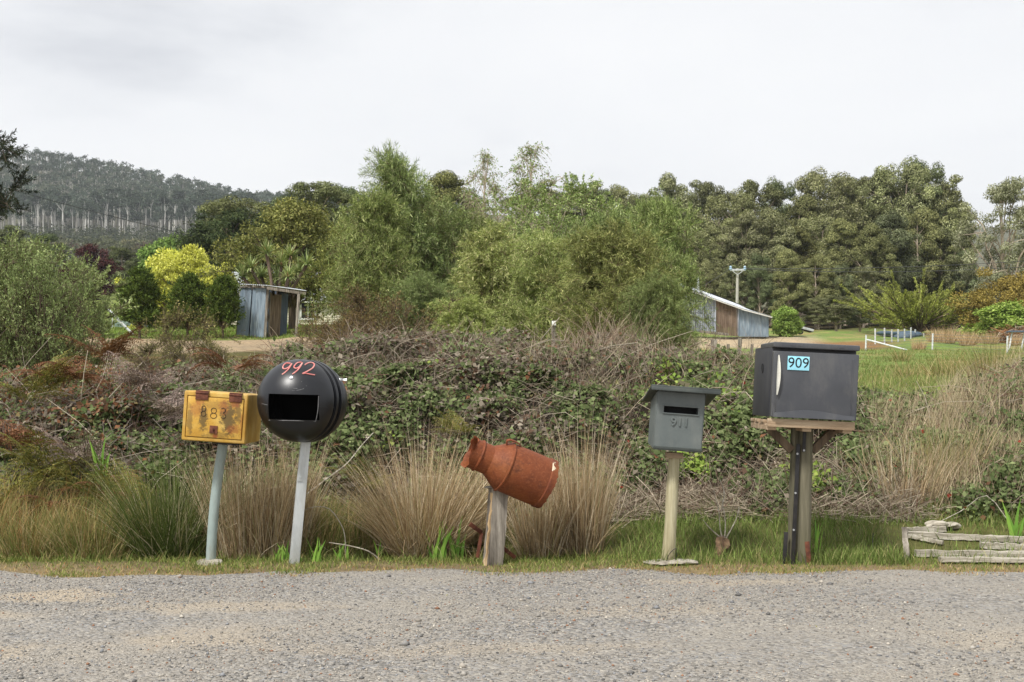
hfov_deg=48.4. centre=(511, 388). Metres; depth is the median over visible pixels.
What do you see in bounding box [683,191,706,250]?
eucalypt tree
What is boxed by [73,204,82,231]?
pale trunk gum
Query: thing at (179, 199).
pale trunk gum
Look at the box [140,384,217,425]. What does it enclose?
bracken
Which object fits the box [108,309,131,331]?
gate stay
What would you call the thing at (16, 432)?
bracken
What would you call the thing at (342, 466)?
dead branch
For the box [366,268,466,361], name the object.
wattle tree
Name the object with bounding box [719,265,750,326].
eucalypt tree
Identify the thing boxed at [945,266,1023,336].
golden ball bush
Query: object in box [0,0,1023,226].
sky
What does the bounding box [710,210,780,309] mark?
eucalypt tree
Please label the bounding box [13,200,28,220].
pale trunk gum
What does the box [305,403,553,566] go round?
grass tussock
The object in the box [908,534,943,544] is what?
fallen stake
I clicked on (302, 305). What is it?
window
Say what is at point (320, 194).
eucalypt tree
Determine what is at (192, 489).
grass tussock
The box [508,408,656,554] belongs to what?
grass tussock
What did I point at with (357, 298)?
brown shrub
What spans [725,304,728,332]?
door
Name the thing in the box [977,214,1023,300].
eucalypt tree
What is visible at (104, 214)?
power line
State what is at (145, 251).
poplar tree
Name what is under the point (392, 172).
wattle tree
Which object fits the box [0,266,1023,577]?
ground
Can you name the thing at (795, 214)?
eucalypt tree
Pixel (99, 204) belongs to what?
pale trunk gum
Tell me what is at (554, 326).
post
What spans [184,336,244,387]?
olive shrub
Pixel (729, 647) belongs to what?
road
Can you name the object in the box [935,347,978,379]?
sedge clump
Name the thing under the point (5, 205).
pine tree
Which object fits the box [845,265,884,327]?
eucalypt tree
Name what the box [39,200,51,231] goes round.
pale trunk gum
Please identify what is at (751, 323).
farm shed
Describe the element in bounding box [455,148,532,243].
birch tree
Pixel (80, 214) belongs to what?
pale trunk gum
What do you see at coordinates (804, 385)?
door
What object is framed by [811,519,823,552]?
iris clump
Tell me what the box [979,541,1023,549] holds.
fallen stake
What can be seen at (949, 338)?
pale grass clump
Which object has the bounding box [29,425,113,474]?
bracken
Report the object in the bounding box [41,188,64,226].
pale trunk gum
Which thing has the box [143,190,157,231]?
pale trunk gum
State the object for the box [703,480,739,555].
uprooted weed
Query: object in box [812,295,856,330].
eucalypt sapling
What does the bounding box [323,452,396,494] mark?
bracken
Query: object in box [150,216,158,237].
pale trunk gum
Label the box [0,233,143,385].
leafy shrub
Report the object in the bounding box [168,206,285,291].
cypress tree
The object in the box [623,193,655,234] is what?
eucalypt tree
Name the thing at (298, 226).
broadleaf tree
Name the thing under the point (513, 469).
milk can mailbox
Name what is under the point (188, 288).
round conifer
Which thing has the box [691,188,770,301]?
eucalypt tree
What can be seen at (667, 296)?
wattle tree
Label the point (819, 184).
eucalypt tree
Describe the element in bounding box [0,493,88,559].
grass tussock
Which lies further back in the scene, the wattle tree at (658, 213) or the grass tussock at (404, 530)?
the wattle tree at (658, 213)
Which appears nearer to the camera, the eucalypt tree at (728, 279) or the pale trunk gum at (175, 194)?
the eucalypt tree at (728, 279)
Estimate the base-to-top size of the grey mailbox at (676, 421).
1.025 m
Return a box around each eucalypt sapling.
[798,297,840,329]
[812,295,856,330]
[840,297,875,331]
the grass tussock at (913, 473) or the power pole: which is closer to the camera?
the grass tussock at (913, 473)
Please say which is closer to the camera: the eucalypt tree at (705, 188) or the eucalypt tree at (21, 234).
the eucalypt tree at (705, 188)
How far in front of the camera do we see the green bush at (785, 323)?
73.45 m
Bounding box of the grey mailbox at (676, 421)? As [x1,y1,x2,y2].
[642,384,720,564]
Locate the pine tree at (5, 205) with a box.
[0,128,39,295]
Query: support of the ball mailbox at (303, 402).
on the ground at (822, 334)
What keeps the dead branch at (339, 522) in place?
on the ground at (822, 334)
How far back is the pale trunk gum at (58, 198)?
648.86 m
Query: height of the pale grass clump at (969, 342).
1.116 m
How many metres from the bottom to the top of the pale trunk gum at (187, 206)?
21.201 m
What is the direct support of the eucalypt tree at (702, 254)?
on the ground at (822, 334)
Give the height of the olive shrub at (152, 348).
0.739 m
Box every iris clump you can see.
[89,436,109,475]
[273,545,282,561]
[274,540,289,559]
[305,538,325,561]
[332,542,348,559]
[373,537,382,557]
[425,521,452,559]
[445,518,465,558]
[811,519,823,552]
[1002,499,1023,535]
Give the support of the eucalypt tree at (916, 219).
on the ground at (822, 334)
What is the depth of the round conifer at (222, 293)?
45.17 m
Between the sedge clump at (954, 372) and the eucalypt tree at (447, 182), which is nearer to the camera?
the sedge clump at (954, 372)
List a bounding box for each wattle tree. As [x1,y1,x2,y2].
[300,182,422,340]
[325,137,479,325]
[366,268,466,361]
[406,197,518,296]
[422,292,498,366]
[438,217,548,354]
[486,225,586,350]
[526,215,685,377]
[545,202,639,338]
[605,185,718,352]
[613,267,708,381]
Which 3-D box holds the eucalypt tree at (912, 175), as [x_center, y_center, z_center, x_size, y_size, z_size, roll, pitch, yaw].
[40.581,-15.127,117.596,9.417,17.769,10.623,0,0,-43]
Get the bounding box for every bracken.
[0,348,102,405]
[0,356,110,387]
[0,419,70,454]
[0,423,99,485]
[0,449,75,513]
[7,495,94,524]
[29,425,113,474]
[40,458,131,510]
[44,325,145,367]
[47,469,145,504]
[70,455,159,511]
[101,351,186,393]
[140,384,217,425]
[185,347,275,375]
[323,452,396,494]
[431,406,478,438]
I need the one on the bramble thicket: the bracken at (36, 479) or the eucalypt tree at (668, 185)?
the bracken at (36, 479)
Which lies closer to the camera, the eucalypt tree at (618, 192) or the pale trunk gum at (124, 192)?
the eucalypt tree at (618, 192)
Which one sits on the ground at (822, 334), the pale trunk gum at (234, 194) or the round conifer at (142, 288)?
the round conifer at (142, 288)
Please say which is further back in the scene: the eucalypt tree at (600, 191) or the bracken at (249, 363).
the eucalypt tree at (600, 191)
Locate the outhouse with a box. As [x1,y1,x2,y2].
[236,284,305,337]
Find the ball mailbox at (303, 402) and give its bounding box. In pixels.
[257,359,346,563]
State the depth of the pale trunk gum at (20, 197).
658.26 m
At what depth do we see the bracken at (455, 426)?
8.01 m
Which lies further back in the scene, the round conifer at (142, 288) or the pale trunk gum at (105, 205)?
the pale trunk gum at (105, 205)
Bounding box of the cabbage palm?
[230,238,320,320]
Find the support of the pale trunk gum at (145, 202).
on the hill
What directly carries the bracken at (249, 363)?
on the bramble thicket
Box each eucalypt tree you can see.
[0,224,43,274]
[21,232,75,283]
[105,246,139,287]
[129,247,152,269]
[173,194,271,275]
[270,191,305,256]
[285,181,357,256]
[328,183,360,222]
[413,169,489,256]
[503,179,585,237]
[555,180,604,262]
[583,188,615,219]
[606,184,639,216]
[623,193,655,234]
[648,171,704,275]
[667,230,726,308]
[677,179,735,261]
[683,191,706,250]
[687,258,728,318]
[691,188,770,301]
[696,217,752,305]
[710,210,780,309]
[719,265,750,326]
[722,179,786,310]
[738,207,801,325]
[739,251,782,314]
[756,175,797,226]
[765,193,844,320]
[768,247,815,310]
[772,224,821,317]
[790,213,862,325]
[790,253,848,329]
[791,165,872,309]
[811,217,882,325]
[822,176,867,247]
[827,263,854,328]
[834,222,901,324]
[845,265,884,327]
[847,171,903,320]
[851,208,924,311]
[853,158,958,294]
[889,206,965,306]
[890,155,950,313]
[916,228,976,324]
[918,174,974,295]
[937,207,983,290]
[943,250,980,325]
[949,175,1023,297]
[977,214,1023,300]
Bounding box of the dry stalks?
[196,297,784,445]
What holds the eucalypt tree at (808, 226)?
on the ground at (822, 334)
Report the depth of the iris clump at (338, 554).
6.50 m
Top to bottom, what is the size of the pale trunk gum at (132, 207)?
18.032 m
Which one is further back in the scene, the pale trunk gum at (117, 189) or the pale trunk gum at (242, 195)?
the pale trunk gum at (117, 189)
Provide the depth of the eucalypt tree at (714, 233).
105.08 m
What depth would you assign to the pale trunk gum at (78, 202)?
661.09 m
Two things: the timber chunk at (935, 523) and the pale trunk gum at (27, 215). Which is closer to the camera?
the timber chunk at (935, 523)
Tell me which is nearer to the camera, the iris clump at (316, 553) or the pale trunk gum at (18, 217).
the iris clump at (316, 553)
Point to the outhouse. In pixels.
(258, 313)
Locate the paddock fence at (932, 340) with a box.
[865,333,1021,351]
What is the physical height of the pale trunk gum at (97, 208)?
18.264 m
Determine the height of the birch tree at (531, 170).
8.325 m
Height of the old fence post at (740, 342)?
0.827 m
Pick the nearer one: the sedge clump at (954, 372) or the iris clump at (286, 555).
the iris clump at (286, 555)
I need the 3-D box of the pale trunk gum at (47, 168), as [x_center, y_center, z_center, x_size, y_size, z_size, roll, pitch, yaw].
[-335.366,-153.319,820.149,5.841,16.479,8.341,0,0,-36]
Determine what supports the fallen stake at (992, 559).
on the ground at (822, 334)
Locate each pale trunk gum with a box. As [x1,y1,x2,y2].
[11,193,22,226]
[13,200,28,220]
[14,192,25,228]
[14,213,20,225]
[23,212,35,223]
[26,188,41,231]
[27,194,39,225]
[38,191,46,234]
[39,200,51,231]
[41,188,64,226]
[43,187,56,229]
[44,166,51,178]
[44,198,59,231]
[45,192,67,232]
[45,193,56,226]
[60,194,70,224]
[65,155,72,163]
[66,202,78,234]
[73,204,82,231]
[76,212,82,227]
[77,200,84,228]
[80,206,92,232]
[81,199,94,235]
[83,203,95,232]
[88,188,104,226]
[94,202,103,224]
[96,207,103,233]
[99,201,118,235]
[100,195,116,231]
[102,187,115,228]
[102,198,115,235]
[112,187,121,227]
[115,195,129,231]
[118,188,131,228]
[121,197,137,226]
[128,210,142,220]
[131,197,142,234]
[131,206,141,226]
[133,213,140,231]
[140,194,154,235]
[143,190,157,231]
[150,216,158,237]
[153,190,168,232]
[156,211,162,232]
[160,195,175,232]
[163,208,172,233]
[171,190,183,229]
[172,191,186,232]
[174,212,182,225]
[178,200,188,229]
[178,200,192,223]
[182,212,189,231]
[186,193,199,223]
[196,189,208,195]
[229,192,241,202]
[239,191,247,209]
[246,192,257,203]
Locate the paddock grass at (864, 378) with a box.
[85,323,1023,398]
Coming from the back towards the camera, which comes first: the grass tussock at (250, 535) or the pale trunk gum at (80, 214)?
the pale trunk gum at (80, 214)
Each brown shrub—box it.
[291,309,389,366]
[296,284,463,373]
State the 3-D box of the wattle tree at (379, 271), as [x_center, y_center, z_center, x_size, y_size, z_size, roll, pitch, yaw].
[-3.201,-2.427,26.881,3.007,4.995,3.471,0,0,17]
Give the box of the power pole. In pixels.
[729,266,745,306]
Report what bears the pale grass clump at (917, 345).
on the ground at (822, 334)
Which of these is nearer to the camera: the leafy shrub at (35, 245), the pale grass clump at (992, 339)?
the leafy shrub at (35, 245)
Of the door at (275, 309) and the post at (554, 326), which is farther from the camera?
the door at (275, 309)
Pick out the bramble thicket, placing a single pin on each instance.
(762, 478)
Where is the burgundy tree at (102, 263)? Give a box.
[58,243,123,300]
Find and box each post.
[552,321,555,342]
[711,339,716,351]
[738,338,741,358]
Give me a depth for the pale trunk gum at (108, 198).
646.28 m
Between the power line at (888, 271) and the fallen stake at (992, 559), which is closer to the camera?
the fallen stake at (992, 559)
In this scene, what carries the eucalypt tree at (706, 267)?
on the ground at (822, 334)
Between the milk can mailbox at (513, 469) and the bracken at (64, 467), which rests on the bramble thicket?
the bracken at (64, 467)
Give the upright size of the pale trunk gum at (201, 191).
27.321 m
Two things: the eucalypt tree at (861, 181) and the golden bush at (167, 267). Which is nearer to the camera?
the golden bush at (167, 267)
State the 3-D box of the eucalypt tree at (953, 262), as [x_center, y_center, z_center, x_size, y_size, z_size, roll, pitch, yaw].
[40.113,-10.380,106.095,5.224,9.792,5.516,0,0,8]
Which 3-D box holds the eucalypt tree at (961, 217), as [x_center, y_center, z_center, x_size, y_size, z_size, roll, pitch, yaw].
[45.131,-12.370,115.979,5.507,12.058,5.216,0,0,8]
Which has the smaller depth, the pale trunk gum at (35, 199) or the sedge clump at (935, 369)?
the sedge clump at (935, 369)
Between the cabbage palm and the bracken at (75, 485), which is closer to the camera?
the bracken at (75, 485)
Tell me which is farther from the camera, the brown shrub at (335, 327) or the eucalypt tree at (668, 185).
the eucalypt tree at (668, 185)
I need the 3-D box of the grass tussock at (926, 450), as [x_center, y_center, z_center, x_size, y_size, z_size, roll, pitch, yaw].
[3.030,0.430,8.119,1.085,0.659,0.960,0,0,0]
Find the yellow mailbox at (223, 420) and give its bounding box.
[182,390,260,565]
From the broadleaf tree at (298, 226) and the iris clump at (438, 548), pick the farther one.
the broadleaf tree at (298, 226)
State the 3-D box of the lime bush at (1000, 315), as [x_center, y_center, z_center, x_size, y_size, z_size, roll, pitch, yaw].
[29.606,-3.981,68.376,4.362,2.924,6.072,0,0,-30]
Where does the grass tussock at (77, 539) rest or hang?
on the ground at (822, 334)
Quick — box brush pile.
[986,322,1023,342]
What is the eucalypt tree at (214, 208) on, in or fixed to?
on the ground at (822, 334)
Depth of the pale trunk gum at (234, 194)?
641.40 m
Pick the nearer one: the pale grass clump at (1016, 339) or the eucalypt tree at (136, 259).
the pale grass clump at (1016, 339)
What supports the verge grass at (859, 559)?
on the ground at (822, 334)
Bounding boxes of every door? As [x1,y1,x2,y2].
[186,396,243,439]
[269,293,281,336]
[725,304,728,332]
[770,351,858,420]
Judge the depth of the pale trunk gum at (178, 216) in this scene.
649.38 m
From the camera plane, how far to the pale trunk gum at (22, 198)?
677.03 m
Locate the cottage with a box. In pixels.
[231,272,344,325]
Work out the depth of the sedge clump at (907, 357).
39.88 m
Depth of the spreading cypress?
79.23 m
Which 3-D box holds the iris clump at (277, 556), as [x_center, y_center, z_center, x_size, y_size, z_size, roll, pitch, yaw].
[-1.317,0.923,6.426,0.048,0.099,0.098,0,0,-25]
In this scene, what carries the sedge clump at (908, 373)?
on the ground at (822, 334)
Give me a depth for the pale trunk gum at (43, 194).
660.13 m
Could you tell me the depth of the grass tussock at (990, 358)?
11.35 m
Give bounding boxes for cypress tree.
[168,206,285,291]
[209,213,327,269]
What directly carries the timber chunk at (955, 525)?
on the ground at (822, 334)
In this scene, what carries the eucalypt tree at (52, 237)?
on the ground at (822, 334)
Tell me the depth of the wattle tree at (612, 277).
22.61 m
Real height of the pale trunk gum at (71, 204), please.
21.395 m
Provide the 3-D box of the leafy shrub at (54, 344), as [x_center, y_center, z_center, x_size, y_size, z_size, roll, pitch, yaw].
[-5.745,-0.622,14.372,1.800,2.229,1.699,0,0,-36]
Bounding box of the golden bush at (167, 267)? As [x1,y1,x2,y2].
[114,243,247,328]
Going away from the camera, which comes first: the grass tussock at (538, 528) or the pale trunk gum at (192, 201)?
the grass tussock at (538, 528)
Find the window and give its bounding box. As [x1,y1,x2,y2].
[300,303,315,319]
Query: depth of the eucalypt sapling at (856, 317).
87.77 m
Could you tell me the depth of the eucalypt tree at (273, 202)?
93.19 m
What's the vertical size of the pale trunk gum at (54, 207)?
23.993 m
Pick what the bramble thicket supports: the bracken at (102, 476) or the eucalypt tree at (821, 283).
the bracken at (102, 476)
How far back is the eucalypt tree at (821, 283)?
93.64 m
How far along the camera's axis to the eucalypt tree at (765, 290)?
94.58 m
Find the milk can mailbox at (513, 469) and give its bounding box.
[461,436,558,565]
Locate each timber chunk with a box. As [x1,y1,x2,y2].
[924,520,948,525]
[946,522,960,529]
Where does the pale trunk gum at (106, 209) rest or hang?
on the hill
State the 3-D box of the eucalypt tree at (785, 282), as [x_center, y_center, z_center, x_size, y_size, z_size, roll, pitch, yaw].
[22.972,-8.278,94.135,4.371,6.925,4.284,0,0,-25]
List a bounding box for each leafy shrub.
[0,226,125,372]
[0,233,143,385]
[0,250,120,385]
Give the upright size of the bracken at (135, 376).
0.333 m
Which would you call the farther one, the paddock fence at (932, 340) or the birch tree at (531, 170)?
the paddock fence at (932, 340)
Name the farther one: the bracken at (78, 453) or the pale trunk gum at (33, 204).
the pale trunk gum at (33, 204)
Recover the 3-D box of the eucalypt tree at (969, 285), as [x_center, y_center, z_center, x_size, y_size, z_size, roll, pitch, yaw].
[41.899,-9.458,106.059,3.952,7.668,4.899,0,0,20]
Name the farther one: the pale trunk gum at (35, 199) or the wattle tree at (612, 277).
the pale trunk gum at (35, 199)
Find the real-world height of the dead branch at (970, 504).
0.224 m
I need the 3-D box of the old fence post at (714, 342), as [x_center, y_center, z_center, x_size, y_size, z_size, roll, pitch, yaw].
[3.371,-0.459,19.005,0.128,0.739,0.103,0,0,10]
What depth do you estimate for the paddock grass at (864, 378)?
35.85 m
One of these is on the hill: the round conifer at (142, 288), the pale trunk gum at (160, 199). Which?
the pale trunk gum at (160, 199)
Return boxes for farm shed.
[682,279,771,336]
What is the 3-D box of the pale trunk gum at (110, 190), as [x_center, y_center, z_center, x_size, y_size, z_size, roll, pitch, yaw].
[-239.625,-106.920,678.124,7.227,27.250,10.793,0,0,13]
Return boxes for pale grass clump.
[908,337,929,349]
[924,325,947,341]
[931,323,962,342]
[953,329,982,345]
[981,332,1000,343]
[1006,333,1022,344]
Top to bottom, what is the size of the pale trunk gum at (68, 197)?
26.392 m
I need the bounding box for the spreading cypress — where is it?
[833,269,998,333]
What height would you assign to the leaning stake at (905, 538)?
0.243 m
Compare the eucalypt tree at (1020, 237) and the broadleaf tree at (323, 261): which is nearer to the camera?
the broadleaf tree at (323, 261)
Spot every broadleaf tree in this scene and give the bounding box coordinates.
[196,195,343,329]
[298,225,360,317]
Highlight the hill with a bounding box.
[0,165,1023,308]
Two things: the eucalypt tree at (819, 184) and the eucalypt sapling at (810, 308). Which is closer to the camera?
the eucalypt sapling at (810, 308)
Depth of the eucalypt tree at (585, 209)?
111.03 m
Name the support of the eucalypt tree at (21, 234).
on the ground at (822, 334)
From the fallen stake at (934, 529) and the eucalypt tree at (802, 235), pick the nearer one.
the fallen stake at (934, 529)
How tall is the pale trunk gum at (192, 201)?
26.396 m
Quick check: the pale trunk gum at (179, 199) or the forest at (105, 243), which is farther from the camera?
the pale trunk gum at (179, 199)
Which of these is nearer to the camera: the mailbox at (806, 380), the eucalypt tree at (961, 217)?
the mailbox at (806, 380)
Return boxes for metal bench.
[1006,330,1023,349]
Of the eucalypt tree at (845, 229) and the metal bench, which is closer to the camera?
the metal bench
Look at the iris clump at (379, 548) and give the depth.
6.61 m
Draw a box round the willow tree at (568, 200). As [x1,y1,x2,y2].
[482,171,638,300]
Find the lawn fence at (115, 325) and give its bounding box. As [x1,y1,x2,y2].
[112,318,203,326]
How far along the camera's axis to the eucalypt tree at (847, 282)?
94.42 m
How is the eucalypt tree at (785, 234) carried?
on the ground at (822, 334)
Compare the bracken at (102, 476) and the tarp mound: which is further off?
the tarp mound
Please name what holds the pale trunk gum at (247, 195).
on the hill
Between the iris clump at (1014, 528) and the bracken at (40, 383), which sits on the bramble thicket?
the bracken at (40, 383)
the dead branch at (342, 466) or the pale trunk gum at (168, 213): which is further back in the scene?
the pale trunk gum at (168, 213)
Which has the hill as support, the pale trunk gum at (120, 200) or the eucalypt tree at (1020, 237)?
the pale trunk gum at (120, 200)
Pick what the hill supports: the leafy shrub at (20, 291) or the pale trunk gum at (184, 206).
the pale trunk gum at (184, 206)
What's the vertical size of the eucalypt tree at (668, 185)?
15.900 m
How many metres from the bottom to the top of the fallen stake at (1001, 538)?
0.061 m
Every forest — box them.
[0,147,481,232]
[1,223,195,256]
[4,235,447,265]
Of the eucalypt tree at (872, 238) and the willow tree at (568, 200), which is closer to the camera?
the willow tree at (568, 200)
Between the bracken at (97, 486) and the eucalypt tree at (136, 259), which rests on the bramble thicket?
the bracken at (97, 486)
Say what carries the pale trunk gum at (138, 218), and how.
on the hill
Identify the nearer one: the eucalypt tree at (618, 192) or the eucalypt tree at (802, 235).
the eucalypt tree at (802, 235)
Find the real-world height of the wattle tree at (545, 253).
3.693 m
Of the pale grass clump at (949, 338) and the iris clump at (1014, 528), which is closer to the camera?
the iris clump at (1014, 528)
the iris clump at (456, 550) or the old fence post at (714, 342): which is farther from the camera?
the old fence post at (714, 342)
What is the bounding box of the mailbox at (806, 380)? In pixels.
[750,342,859,564]
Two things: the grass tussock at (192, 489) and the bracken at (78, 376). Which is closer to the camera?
the grass tussock at (192, 489)
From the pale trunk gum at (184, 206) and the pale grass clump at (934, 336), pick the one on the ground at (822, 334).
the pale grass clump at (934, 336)
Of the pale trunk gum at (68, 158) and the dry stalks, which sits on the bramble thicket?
the dry stalks
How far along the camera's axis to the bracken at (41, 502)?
7.09 m
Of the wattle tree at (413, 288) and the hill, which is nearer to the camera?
the wattle tree at (413, 288)
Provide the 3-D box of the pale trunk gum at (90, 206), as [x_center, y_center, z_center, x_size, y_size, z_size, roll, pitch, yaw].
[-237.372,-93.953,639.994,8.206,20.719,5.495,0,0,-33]
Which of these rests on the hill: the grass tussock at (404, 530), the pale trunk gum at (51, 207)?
the pale trunk gum at (51, 207)
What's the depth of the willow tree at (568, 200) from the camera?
37.16 m
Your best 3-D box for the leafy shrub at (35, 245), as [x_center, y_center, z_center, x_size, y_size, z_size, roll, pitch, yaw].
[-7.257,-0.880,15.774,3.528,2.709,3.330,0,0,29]
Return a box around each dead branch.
[305,506,345,554]
[308,432,373,492]
[329,542,379,559]
[941,495,1005,520]
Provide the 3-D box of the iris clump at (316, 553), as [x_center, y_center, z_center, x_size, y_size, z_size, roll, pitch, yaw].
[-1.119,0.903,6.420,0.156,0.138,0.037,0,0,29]
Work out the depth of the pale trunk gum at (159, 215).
649.51 m
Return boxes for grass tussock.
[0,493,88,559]
[6,483,160,560]
[25,430,286,559]
[136,447,270,532]
[161,427,345,559]
[227,431,367,550]
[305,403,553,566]
[388,417,566,544]
[463,452,603,557]
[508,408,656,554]
[831,423,965,504]
[871,412,1003,484]
[937,326,1023,389]
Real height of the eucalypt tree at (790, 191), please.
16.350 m
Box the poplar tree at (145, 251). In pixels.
[135,232,181,286]
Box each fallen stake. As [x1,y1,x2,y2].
[907,526,946,531]
[908,531,1023,542]
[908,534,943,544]
[914,549,1023,556]
[938,556,1023,562]
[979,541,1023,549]
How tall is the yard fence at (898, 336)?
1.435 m
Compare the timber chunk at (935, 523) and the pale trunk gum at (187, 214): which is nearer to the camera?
the timber chunk at (935, 523)
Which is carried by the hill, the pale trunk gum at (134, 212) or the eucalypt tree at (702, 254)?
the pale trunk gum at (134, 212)
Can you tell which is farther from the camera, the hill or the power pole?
the hill
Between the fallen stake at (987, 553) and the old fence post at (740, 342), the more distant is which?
the old fence post at (740, 342)
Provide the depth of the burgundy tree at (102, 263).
129.74 m
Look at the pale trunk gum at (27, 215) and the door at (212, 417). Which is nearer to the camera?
the door at (212, 417)
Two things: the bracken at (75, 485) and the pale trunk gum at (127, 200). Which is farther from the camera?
the pale trunk gum at (127, 200)
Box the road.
[0,568,1023,681]
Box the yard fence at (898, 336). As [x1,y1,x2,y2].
[874,327,923,343]
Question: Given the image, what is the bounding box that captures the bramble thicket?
[0,317,1023,527]
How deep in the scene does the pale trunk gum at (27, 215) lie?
645.72 m
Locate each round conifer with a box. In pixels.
[111,265,169,338]
[163,271,209,339]
[200,273,246,337]
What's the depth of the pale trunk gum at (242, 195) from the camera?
655.09 m
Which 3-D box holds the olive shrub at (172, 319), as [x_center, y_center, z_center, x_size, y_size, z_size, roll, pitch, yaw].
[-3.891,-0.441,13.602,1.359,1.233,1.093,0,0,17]
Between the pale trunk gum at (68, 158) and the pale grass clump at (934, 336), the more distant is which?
the pale trunk gum at (68, 158)
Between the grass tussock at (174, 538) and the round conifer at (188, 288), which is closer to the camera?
the grass tussock at (174, 538)
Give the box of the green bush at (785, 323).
[771,304,806,336]
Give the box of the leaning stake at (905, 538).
[902,527,909,558]
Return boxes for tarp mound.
[876,331,922,337]
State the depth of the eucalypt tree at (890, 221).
103.10 m
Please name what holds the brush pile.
on the ground at (822, 334)
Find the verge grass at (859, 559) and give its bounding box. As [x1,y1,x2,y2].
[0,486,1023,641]
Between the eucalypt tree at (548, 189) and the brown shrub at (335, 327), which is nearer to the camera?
the brown shrub at (335, 327)
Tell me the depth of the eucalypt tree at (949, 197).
116.78 m
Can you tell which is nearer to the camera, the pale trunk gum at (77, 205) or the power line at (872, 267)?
the power line at (872, 267)
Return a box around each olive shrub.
[121,336,206,386]
[132,299,244,367]
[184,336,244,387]
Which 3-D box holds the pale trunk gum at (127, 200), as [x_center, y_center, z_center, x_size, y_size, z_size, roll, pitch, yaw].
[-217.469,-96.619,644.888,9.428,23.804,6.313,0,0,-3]
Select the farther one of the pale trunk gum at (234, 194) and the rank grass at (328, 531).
the pale trunk gum at (234, 194)
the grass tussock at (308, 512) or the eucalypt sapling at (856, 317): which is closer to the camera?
the grass tussock at (308, 512)
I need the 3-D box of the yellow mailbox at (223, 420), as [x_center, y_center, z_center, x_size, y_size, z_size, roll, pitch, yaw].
[-1.620,0.506,6.375,0.366,1.000,0.391,0,0,0]
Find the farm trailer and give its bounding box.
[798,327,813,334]
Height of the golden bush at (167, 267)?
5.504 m
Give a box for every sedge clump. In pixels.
[885,347,916,361]
[888,358,924,377]
[910,346,970,377]
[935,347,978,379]
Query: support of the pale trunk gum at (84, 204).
on the hill
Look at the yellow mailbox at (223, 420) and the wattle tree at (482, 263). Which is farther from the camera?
the wattle tree at (482, 263)
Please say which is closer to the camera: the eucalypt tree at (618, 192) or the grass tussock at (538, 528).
the grass tussock at (538, 528)
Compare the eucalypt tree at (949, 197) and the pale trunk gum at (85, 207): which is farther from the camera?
the pale trunk gum at (85, 207)
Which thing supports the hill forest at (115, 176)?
on the hill
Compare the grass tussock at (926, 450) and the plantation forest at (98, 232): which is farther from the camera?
the plantation forest at (98, 232)
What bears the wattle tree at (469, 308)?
on the ground at (822, 334)
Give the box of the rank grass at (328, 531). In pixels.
[0,343,1023,555]
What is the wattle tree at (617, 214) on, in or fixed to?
on the ground at (822, 334)
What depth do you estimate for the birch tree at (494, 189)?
42.92 m
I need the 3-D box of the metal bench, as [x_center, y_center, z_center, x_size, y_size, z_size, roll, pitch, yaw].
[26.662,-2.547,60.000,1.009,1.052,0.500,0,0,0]
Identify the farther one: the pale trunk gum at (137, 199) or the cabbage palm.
the pale trunk gum at (137, 199)
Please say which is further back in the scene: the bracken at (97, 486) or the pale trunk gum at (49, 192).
the pale trunk gum at (49, 192)
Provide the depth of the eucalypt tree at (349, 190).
95.75 m
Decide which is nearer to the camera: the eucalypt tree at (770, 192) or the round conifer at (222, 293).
the round conifer at (222, 293)
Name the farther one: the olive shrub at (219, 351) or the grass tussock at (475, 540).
the olive shrub at (219, 351)
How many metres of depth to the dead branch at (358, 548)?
6.46 m
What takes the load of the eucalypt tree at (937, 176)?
on the ground at (822, 334)
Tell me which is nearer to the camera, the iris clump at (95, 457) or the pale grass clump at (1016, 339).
the iris clump at (95, 457)
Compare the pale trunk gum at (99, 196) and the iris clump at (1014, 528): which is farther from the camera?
the pale trunk gum at (99, 196)
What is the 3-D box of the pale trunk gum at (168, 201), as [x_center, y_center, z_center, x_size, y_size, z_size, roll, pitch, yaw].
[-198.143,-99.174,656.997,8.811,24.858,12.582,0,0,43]
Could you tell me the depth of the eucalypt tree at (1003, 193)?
91.43 m
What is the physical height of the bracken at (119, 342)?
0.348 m
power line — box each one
[3,187,305,258]
[732,267,1018,271]
[746,261,1022,268]
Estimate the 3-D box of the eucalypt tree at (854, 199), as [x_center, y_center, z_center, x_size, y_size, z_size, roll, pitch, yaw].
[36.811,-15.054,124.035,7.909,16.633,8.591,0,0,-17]
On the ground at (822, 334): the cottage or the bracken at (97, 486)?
the cottage
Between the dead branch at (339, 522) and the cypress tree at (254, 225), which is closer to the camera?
the dead branch at (339, 522)
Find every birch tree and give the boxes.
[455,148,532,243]
[464,181,523,260]
[501,141,570,300]
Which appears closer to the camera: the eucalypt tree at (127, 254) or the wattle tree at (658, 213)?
the wattle tree at (658, 213)
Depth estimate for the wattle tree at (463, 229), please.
30.80 m
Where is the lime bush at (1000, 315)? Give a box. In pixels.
[958,299,1023,340]

